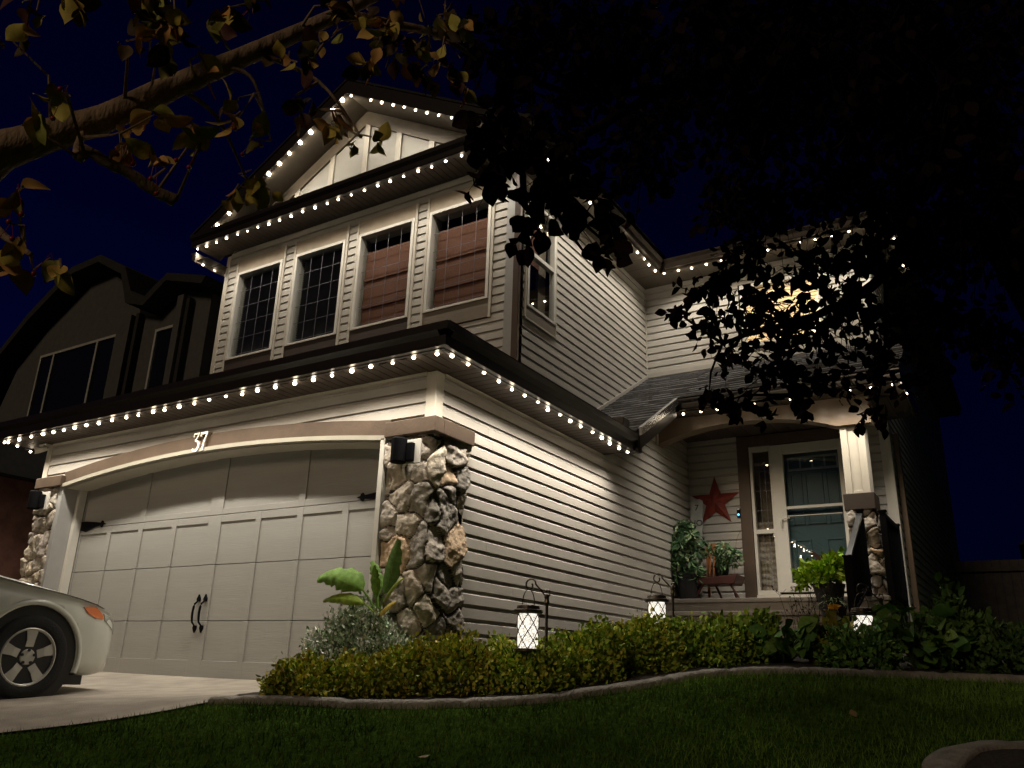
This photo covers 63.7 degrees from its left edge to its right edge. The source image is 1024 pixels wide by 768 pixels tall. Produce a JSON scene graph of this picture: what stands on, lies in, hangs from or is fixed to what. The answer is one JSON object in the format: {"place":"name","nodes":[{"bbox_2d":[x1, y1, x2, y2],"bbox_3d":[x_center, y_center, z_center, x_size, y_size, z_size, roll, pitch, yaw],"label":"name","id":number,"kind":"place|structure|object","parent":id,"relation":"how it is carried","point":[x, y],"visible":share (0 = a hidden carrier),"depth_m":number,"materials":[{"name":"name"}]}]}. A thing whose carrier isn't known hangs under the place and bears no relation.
{"place":"outdoors","nodes":[
{"label":"outdoors","id":0,"kind":"place"},
{"bbox_2d":[0,672,261,732],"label":"driveway","id":1,"kind":"structure","parent":0,"point":[99,696],"depth_m":5.77,"materials":[{"name":"concrete"}]},
{"bbox_2d":[0,575,113,699],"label":"parked car","id":2,"kind":"object","parent":1,"relation":"on","point":[52,642],"visible":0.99,"depth_m":6.22,"materials":[{"name":"beige paint"}]},
{"bbox_2d":[0,674,1023,767],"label":"lawn","id":3,"kind":"structure","parent":0,"point":[662,763],"depth_m":4.27,"materials":[{"name":"green plant"}]},
{"bbox_2d":[0,255,223,579],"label":"neighbour house","id":4,"kind":"structure","parent":3,"relation":"on","point":[110,328],"depth_m":16.60,"materials":[{"name":"paint"}]},
{"bbox_2d":[27,334,115,415],"bbox_3d":[-9.263,0.141,17.246,2.800,2.020,0.090,-10,-22,30],"label":"window","id":5,"kind":"structure","parent":4,"relation":"in","point":[75,375],"depth_m":17.36,"materials":[{"name":"black glass"}]},
{"bbox_2d":[144,325,172,388],"bbox_3d":[-6.737,-0.268,15.739,0.600,1.760,0.090,-10,-22,30],"label":"window","id":6,"kind":"structure","parent":4,"relation":"in","point":[160,347],"depth_m":15.86,"materials":[{"name":"black glass"}]},
{"bbox_2d":[0,0,477,295],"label":"crabapple tree","id":7,"kind":"object","parent":3,"relation":"on","point":[38,135],"visible":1,"depth_m":2.19,"materials":[{"name":"brown plant"}]},
{"bbox_2d":[0,79,961,679],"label":"two storey house","id":8,"kind":"structure","parent":3,"relation":"on","point":[226,547],"depth_m":9.79,"materials":[{"name":"plastic"}]},
{"bbox_2d":[26,490,50,509],"bbox_3d":[-5.543,1.367,9.672,0.256,0.219,0.133,3,-19,-4],"label":"wall lantern","id":9,"kind":"object","parent":8,"relation":"attached to","point":[38,500],"depth_m":9.62,"materials":[{"name":"black metal"}]},
{"bbox_2d":[32,443,51,453],"bbox_3d":[-5.776,0.799,10.088,0.140,0.148,0.178,-10,-22,30],"label":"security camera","id":10,"kind":"object","parent":8,"relation":"attached to","point":[41,448],"visible":1,"depth_m":10.07,"materials":[{"name":"white plastic"}]},
{"bbox_2d":[191,431,212,452],"bbox_3d":[-3.215,0.606,8.534,0.225,0.206,0.058,-10,-22,30],"label":"house number","id":11,"kind":"object","parent":8,"relation":"attached to","point":[200,444],"visible":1,"depth_m":8.51,"materials":[{"name":"white metal"}]},
{"bbox_2d":[3,352,438,443],"bbox_3d":[-3.420,0.231,8.442,6.622,0.054,0.050,-10,-22,30],"label":"light string","id":12,"kind":"object","parent":8,"relation":"attached to","point":[256,390],"visible":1,"depth_m":7.96,"materials":[{"name":"glowing bulb glass"},{"name":"black plastic"}]},
{"bbox_2d":[70,449,379,662],"bbox_3d":[-3.059,1.828,8.384,4.880,2.215,0.050,-10,-22,30],"label":"garage door","id":13,"kind":"structure","parent":8,"relation":"in","point":[269,478],"depth_m":8.22,"materials":[{"name":"paint"}]},
{"bbox_2d":[225,259,282,360],"bbox_3d":[-3.911,-1.106,12.750,1.010,1.495,0.235,-10,-22,30],"label":"window","id":14,"kind":"structure","parent":8,"relation":"in","point":[252,323],"depth_m":12.82,"materials":[{"name":"black glass"}]},
{"bbox_2d":[216,98,343,225],"bbox_3d":[-3.604,-3.383,12.694,2.539,1.476,0.071,-10,-22,30],"label":"light string","id":15,"kind":"object","parent":8,"relation":"attached to","point":[289,153],"visible":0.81,"depth_m":12.61,"materials":[{"name":"beige"}]},
{"bbox_2d":[284,239,345,346],"bbox_3d":[-2.813,-1.296,12.100,1.010,1.495,0.235,-10,-22,30],"label":"window","id":16,"kind":"structure","parent":8,"relation":"in","point":[313,312],"depth_m":12.16,"materials":[{"name":"black glass"}]},
{"bbox_2d":[197,155,462,249],"bbox_3d":[-2.549,-2.606,11.732,5.906,0.056,0.054,-10,-22,30],"label":"light string","id":17,"kind":"object","parent":8,"relation":"attached to","point":[364,190],"visible":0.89,"depth_m":11.78,"materials":[{"name":"white plastic"}]},
{"bbox_2d":[350,217,414,330],"bbox_3d":[-1.699,-1.458,11.509,1.120,1.618,0.365,-10,-22,30],"label":"window","id":18,"kind":"structure","parent":8,"relation":"in","point":[381,293],"depth_m":11.52,"materials":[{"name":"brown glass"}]},
{"bbox_2d":[350,95,451,118],"bbox_3d":[-1.149,-3.688,11.194,2.996,1.731,0.044,-10,-22,30],"label":"light string","id":19,"kind":"object","parent":8,"relation":"attached to","point":[381,102],"visible":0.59,"depth_m":11.48,"materials":[{"name":"beige plastic"}]},
{"bbox_2d":[390,436,421,464],"bbox_3d":[-0.889,0.562,6.914,0.256,0.219,0.133,3,-19,-4],"label":"wall lantern","id":20,"kind":"object","parent":8,"relation":"attached to","point":[404,450],"depth_m":6.86,"materials":[{"name":"black metal"}]},
{"bbox_2d":[423,196,491,313],"bbox_3d":[-0.618,-1.645,10.869,1.120,1.618,0.365,-10,-22,30],"label":"window","id":21,"kind":"structure","parent":8,"relation":"in","point":[459,235],"depth_m":10.87,"materials":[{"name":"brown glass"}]},
{"bbox_2d":[519,201,556,329],"bbox_3d":[0.289,-1.529,10.704,0.345,1.720,0.970,-10,-22,30],"label":"window","id":22,"kind":"structure","parent":8,"relation":"in","point":[536,272],"depth_m":10.73,"materials":[{"name":"black glass"}]},
{"bbox_2d":[450,355,628,452],"bbox_3d":[0.430,0.283,8.243,0.056,0.053,3.572,-10,-22,30],"label":"light string","id":23,"kind":"object","parent":8,"relation":"attached to","point":[547,409],"visible":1,"depth_m":8.13,"materials":[{"name":"white plastic"}]},
{"bbox_2d":[668,519,711,598],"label":"schefflera plant","id":24,"kind":"object","parent":8,"relation":"on","point":[688,543],"visible":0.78,"depth_m":11.16,"materials":[{"name":"green plant"}]},
{"bbox_2d":[691,499,702,598],"bbox_3d":[2.635,2.384,11.759,0.181,1.530,0.265,-10,-22,30],"label":"welcome board","id":25,"kind":"object","parent":8,"relation":"on","point":[697,512],"visible":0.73,"depth_m":11.98,"materials":[{"name":"paint"}]},
{"bbox_2d":[692,478,738,521],"bbox_3d":[2.936,1.667,11.942,0.713,0.678,0.105,-10,-22,30],"label":"barn star","id":26,"kind":"object","parent":8,"relation":"attached to","point":[715,500],"visible":1,"depth_m":11.92,"materials":[{"name":"red metal"}]},
{"bbox_2d":[697,544,744,597],"bbox_3d":[2.834,2.559,11.193,0.684,0.838,0.530,-10,-22,30],"label":"slatted chair","id":27,"kind":"object","parent":8,"relation":"on","point":[731,581],"visible":0.69,"depth_m":11.00,"materials":[{"name":"orange wood"}]},
{"bbox_2d":[703,532,743,575],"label":"potted plant","id":28,"kind":"object","parent":27,"relation":"on","point":[722,555],"visible":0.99,"depth_m":11.00,"materials":[{"name":"green plant"}]},
{"bbox_2d":[737,508,740,517],"bbox_3d":[3.230,1.834,11.735,0.050,0.140,0.034,-10,-22,30],"label":"doorbell","id":29,"kind":"object","parent":8,"relation":"attached to","point":[738,513],"visible":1,"depth_m":11.72,"materials":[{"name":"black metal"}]},
{"bbox_2d":[738,269,828,348],"bbox_3d":[4.050,-1.098,12.349,1.300,1.040,0.140,-10,-22,30],"label":"lit window","id":30,"kind":"structure","parent":8,"relation":"in","point":[815,295],"depth_m":12.39,"materials":[{"name":"yellow glass"}]},
{"bbox_2d":[682,383,892,414],"bbox_3d":[3.378,0.204,10.327,2.605,0.056,0.050,-10,-22,30],"label":"light string","id":31,"kind":"object","parent":8,"relation":"attached to","point":[754,403],"visible":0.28,"depth_m":10.79,"materials":[{"name":"white plastic"}]},
{"bbox_2d":[769,438,849,592],"bbox_3d":[4.095,1.774,11.191,1.040,2.040,0.129,-10,-22,30],"label":"storm door","id":32,"kind":"structure","parent":8,"relation":"in","point":[781,509],"depth_m":11.34,"materials":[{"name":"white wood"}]},
{"bbox_2d":[783,449,846,593],"bbox_3d":[4.179,1.843,11.292,0.960,2.000,0.058,-10,-22,30],"label":"front door","id":33,"kind":"structure","parent":8,"relation":"in","point":[811,478],"depth_m":11.34,"materials":[{"name":"glass"}]},
{"bbox_2d":[790,546,845,606],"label":"lime plant","id":34,"kind":"object","parent":8,"relation":"on","point":[828,566],"visible":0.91,"depth_m":9.08,"materials":[{"name":"green plant"}]},
{"bbox_2d":[811,550,830,579],"bbox_3d":[3.531,2.213,9.318,0.240,0.655,0.023,-10,-22,30],"label":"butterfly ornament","id":35,"kind":"object","parent":8,"relation":"on","point":[816,555],"visible":0.41,"depth_m":9.43,"materials":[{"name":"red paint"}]},
{"bbox_2d":[816,595,847,621],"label":"spider plant","id":36,"kind":"object","parent":8,"relation":"on","point":[841,609],"visible":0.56,"depth_m":8.65,"materials":[{"name":"green plant"}]},
{"bbox_2d":[842,508,872,621],"bbox_3d":[3.788,1.960,9.041,0.091,1.350,1.111,-10,-22,31],"label":"stair railing","id":37,"kind":"object","parent":8,"relation":"on","point":[856,564],"visible":0.89,"depth_m":9.06,"materials":[{"name":"black metal"}]},
{"bbox_2d":[877,509,908,608],"bbox_3d":[4.587,2.134,9.873,0.090,1.070,1.140,-10,-22,30],"label":"stair railing","id":38,"kind":"object","parent":8,"relation":"on","point":[893,560],"visible":0.93,"depth_m":9.77,"materials":[{"name":"black metal"}]},
{"bbox_2d":[208,666,1023,709],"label":"stone edging","id":39,"kind":"object","parent":3,"relation":"on","point":[497,701],"visible":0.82,"depth_m":5.11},
{"bbox_2d":[237,654,1023,699],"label":"garden bed","id":40,"kind":"object","parent":3,"relation":"on","point":[797,662],"visible":0.09,"depth_m":5.58,"materials":[{"name":"brown soil"}]},
{"bbox_2d":[255,648,352,696],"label":"hedge shrub","id":41,"kind":"object","parent":40,"relation":"on","point":[299,675],"visible":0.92,"depth_m":5.16,"materials":[{"name":"green plant"}]},
{"bbox_2d":[298,590,415,661],"bbox_3d":[-1.114,1.915,6.155,1.310,0.761,0.725,-10,-22,30],"label":"frosted plant","id":42,"kind":"object","parent":40,"relation":"on","point":[350,627],"visible":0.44,"depth_m":6.12,"materials":[{"name":"green plant"}]},
{"bbox_2d":[317,538,402,651],"bbox_3d":[-1.099,1.643,6.249,0.875,0.900,0.294,-10,-22,30],"label":"banana plant","id":43,"kind":"object","parent":40,"relation":"in","point":[347,580],"visible":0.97,"depth_m":6.24,"materials":[{"name":"green plant"}]},
{"bbox_2d":[322,646,407,697],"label":"hedge shrub","id":44,"kind":"object","parent":40,"relation":"on","point":[357,677],"visible":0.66,"depth_m":5.23,"materials":[{"name":"green plant"}]},
{"bbox_2d":[359,630,459,698],"bbox_3d":[-0.707,1.862,5.452,0.688,0.459,0.727,-2,-19,11],"label":"hedge shrub","id":45,"kind":"object","parent":40,"relation":"on","point":[407,661],"visible":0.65,"depth_m":5.26,"materials":[{"name":"green plant"}]},
{"bbox_2d":[409,624,515,697],"bbox_3d":[-0.324,1.859,5.475,0.710,0.510,0.724,4,-19,-7],"label":"hedge shrub","id":46,"kind":"object","parent":40,"relation":"on","point":[459,658],"visible":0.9,"depth_m":5.26,"materials":[{"name":"green plant"}]},
{"bbox_2d":[468,630,586,695],"bbox_3d":[0.114,1.857,5.473,0.831,0.447,0.794,-10,-22,30],"label":"hedge shrub","id":47,"kind":"object","parent":40,"relation":"on","point":[525,669],"visible":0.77,"depth_m":5.29,"materials":[{"name":"green plant"}]},
{"bbox_2d":[525,578,549,683],"bbox_3d":[0.163,1.675,5.416,0.184,0.780,0.035,-5,-20,19],"label":"shepherd hook","id":48,"kind":"object","parent":40,"relation":"on","point":[546,601],"visible":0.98,"depth_m":5.45,"materials":[{"name":"metal"}]},
{"bbox_2d":[514,589,542,651],"bbox_3d":[0.107,1.572,5.483,0.196,0.407,0.196,-10,-22,30],"label":"garden lantern","id":49,"kind":"object","parent":48,"relation":"hanging from","point":[527,624],"visible":0.94,"depth_m":5.42,"materials":[{"name":"glass"}]},
{"bbox_2d":[543,612,643,685],"bbox_3d":[0.493,1.870,5.780,0.805,0.509,0.765,-10,-22,30],"label":"hedge shrub","id":50,"kind":"object","parent":40,"relation":"on","point":[597,649],"visible":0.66,"depth_m":5.56,"materials":[{"name":"green plant"}]},
{"bbox_2d":[607,607,694,674],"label":"hedge shrub","id":51,"kind":"object","parent":40,"relation":"on","point":[651,637],"visible":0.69,"depth_m":5.82,"materials":[{"name":"green plant"}]},
{"bbox_2d":[653,573,674,616],"bbox_3d":[1.234,1.911,6.629,0.184,0.763,0.035,-5,-20,19],"label":"shepherd hook","id":52,"kind":"object","parent":40,"relation":"on","point":[672,592],"visible":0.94,"depth_m":6.68,"materials":[{"name":"metal"}]},
{"bbox_2d":[645,582,668,618],"bbox_3d":[1.178,1.816,6.692,0.196,0.407,0.196,-10,-22,30],"label":"garden lantern","id":53,"kind":"object","parent":52,"relation":"hanging from","point":[657,603],"visible":0.52,"depth_m":6.64,"materials":[{"name":"glass"}]},
{"bbox_2d":[646,611,759,668],"bbox_3d":[1.423,1.952,6.225,0.846,0.469,0.852,-10,-22,30],"label":"hedge shrub","id":54,"kind":"object","parent":40,"relation":"on","point":[709,643],"visible":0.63,"depth_m":6.02,"materials":[{"name":"green plant"}]},
{"bbox_2d":[692,605,782,663],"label":"leafy shrub","id":55,"kind":"object","parent":40,"relation":"on","point":[746,621],"visible":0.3,"depth_m":6.27,"materials":[{"name":"green plant"}]},
{"bbox_2d":[744,616,825,662],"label":"hosta","id":56,"kind":"object","parent":40,"relation":"on","point":[790,648],"visible":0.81,"depth_m":6.01,"materials":[{"name":"green plant"}]},
{"bbox_2d":[771,581,847,658],"bbox_3d":[2.403,1.916,6.607,0.554,0.629,0.201,-12,-23,34],"label":"dry perennial","id":57,"kind":"object","parent":40,"relation":"on","point":[828,594],"visible":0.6,"depth_m":6.63,"materials":[{"name":"brown plant"}]},
{"bbox_2d":[795,627,849,659],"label":"hosta","id":58,"kind":"object","parent":40,"relation":"on","point":[815,640],"visible":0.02,"depth_m":6.13,"materials":[{"name":"green plant"}]},
{"bbox_2d":[807,604,868,666],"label":"lily plant","id":59,"kind":"object","parent":40,"relation":"on","point":[831,618],"visible":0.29,"depth_m":6.03,"materials":[{"name":"green plant"}]},
{"bbox_2d":[813,615,908,669],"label":"leafy shrub","id":60,"kind":"object","parent":40,"relation":"on","point":[862,638],"visible":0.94,"depth_m":5.71,"materials":[{"name":"green plant"}]},
{"bbox_2d":[856,583,885,657],"bbox_3d":[2.598,1.764,5.912,0.184,0.657,0.035,-5,-20,19],"label":"shepherd hook","id":61,"kind":"object","parent":40,"relation":"on","point":[880,600],"visible":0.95,"depth_m":5.99,"materials":[{"name":"metal"}]},
{"bbox_2d":[848,593,875,649],"bbox_3d":[2.541,1.720,5.958,0.196,0.407,0.196,-10,-22,30],"label":"garden lantern","id":62,"kind":"object","parent":61,"relation":"hanging from","point":[863,614],"visible":0.45,"depth_m":5.91,"materials":[{"name":"glass"}]},
{"bbox_2d":[871,603,961,667],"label":"hosta","id":63,"kind":"object","parent":40,"relation":"on","point":[904,631],"visible":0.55,"depth_m":5.81,"materials":[{"name":"green plant"}]},
{"bbox_2d":[909,629,976,670],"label":"hosta","id":64,"kind":"object","parent":40,"relation":"on","point":[961,644],"visible":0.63,"depth_m":5.66,"materials":[{"name":"green plant"}]},
{"bbox_2d":[904,572,1022,673],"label":"leafy shrub","id":65,"kind":"object","parent":40,"relation":"on","point":[970,619],"visible":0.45,"depth_m":5.80,"materials":[{"name":"green plant"}]},
{"bbox_2d":[958,619,1023,674],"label":"leafy shrub","id":66,"kind":"object","parent":40,"relation":"on","point":[1011,644],"visible":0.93,"depth_m":5.58,"materials":[{"name":"green plant"}]},
{"bbox_2d":[849,709,856,716],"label":"fallen leaf","id":67,"kind":"object","parent":3,"relation":"on","point":[852,712],"visible":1,"depth_m":4.43,"materials":[{"name":"brown plant"}]},
{"bbox_2d":[921,740,1023,767],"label":"tree ring","id":68,"kind":"object","parent":3,"relation":"on","point":[959,756],"visible":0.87,"depth_m":3.82,"materials":[{"name":"grey concrete"}]},
{"bbox_2d":[964,749,1023,767],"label":"tree ring soil","id":69,"kind":"object","parent":68,"relation":"in","point":[1006,758],"visible":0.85,"depth_m":3.75,"materials":[{"name":"brown soil"}]},
{"bbox_2d":[452,0,1023,439],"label":"purple leaf tree","id":70,"kind":"object","parent":69,"relation":"on","point":[786,60],"visible":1,"depth_m":3.89,"materials":[{"name":"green plant"}]},
{"bbox_2d":[945,555,1023,631],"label":"board fence","id":71,"kind":"object","parent":3,"relation":"on","point":[1014,568],"visible":0.52,"depth_m":14.43,"materials":[{"name":"brown wood"}]},
{"bbox_2d":[1019,540,1023,558],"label":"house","id":72,"kind":"structure","parent":3,"relation":"on","point":[1021,546],"depth_m":21.26,"materials":[{"name":"black"}]},
{"bbox_2d":[0,0,1023,621],"label":"sky","id":73,"kind":"structure","parent":0,"point":[90,210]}
]}

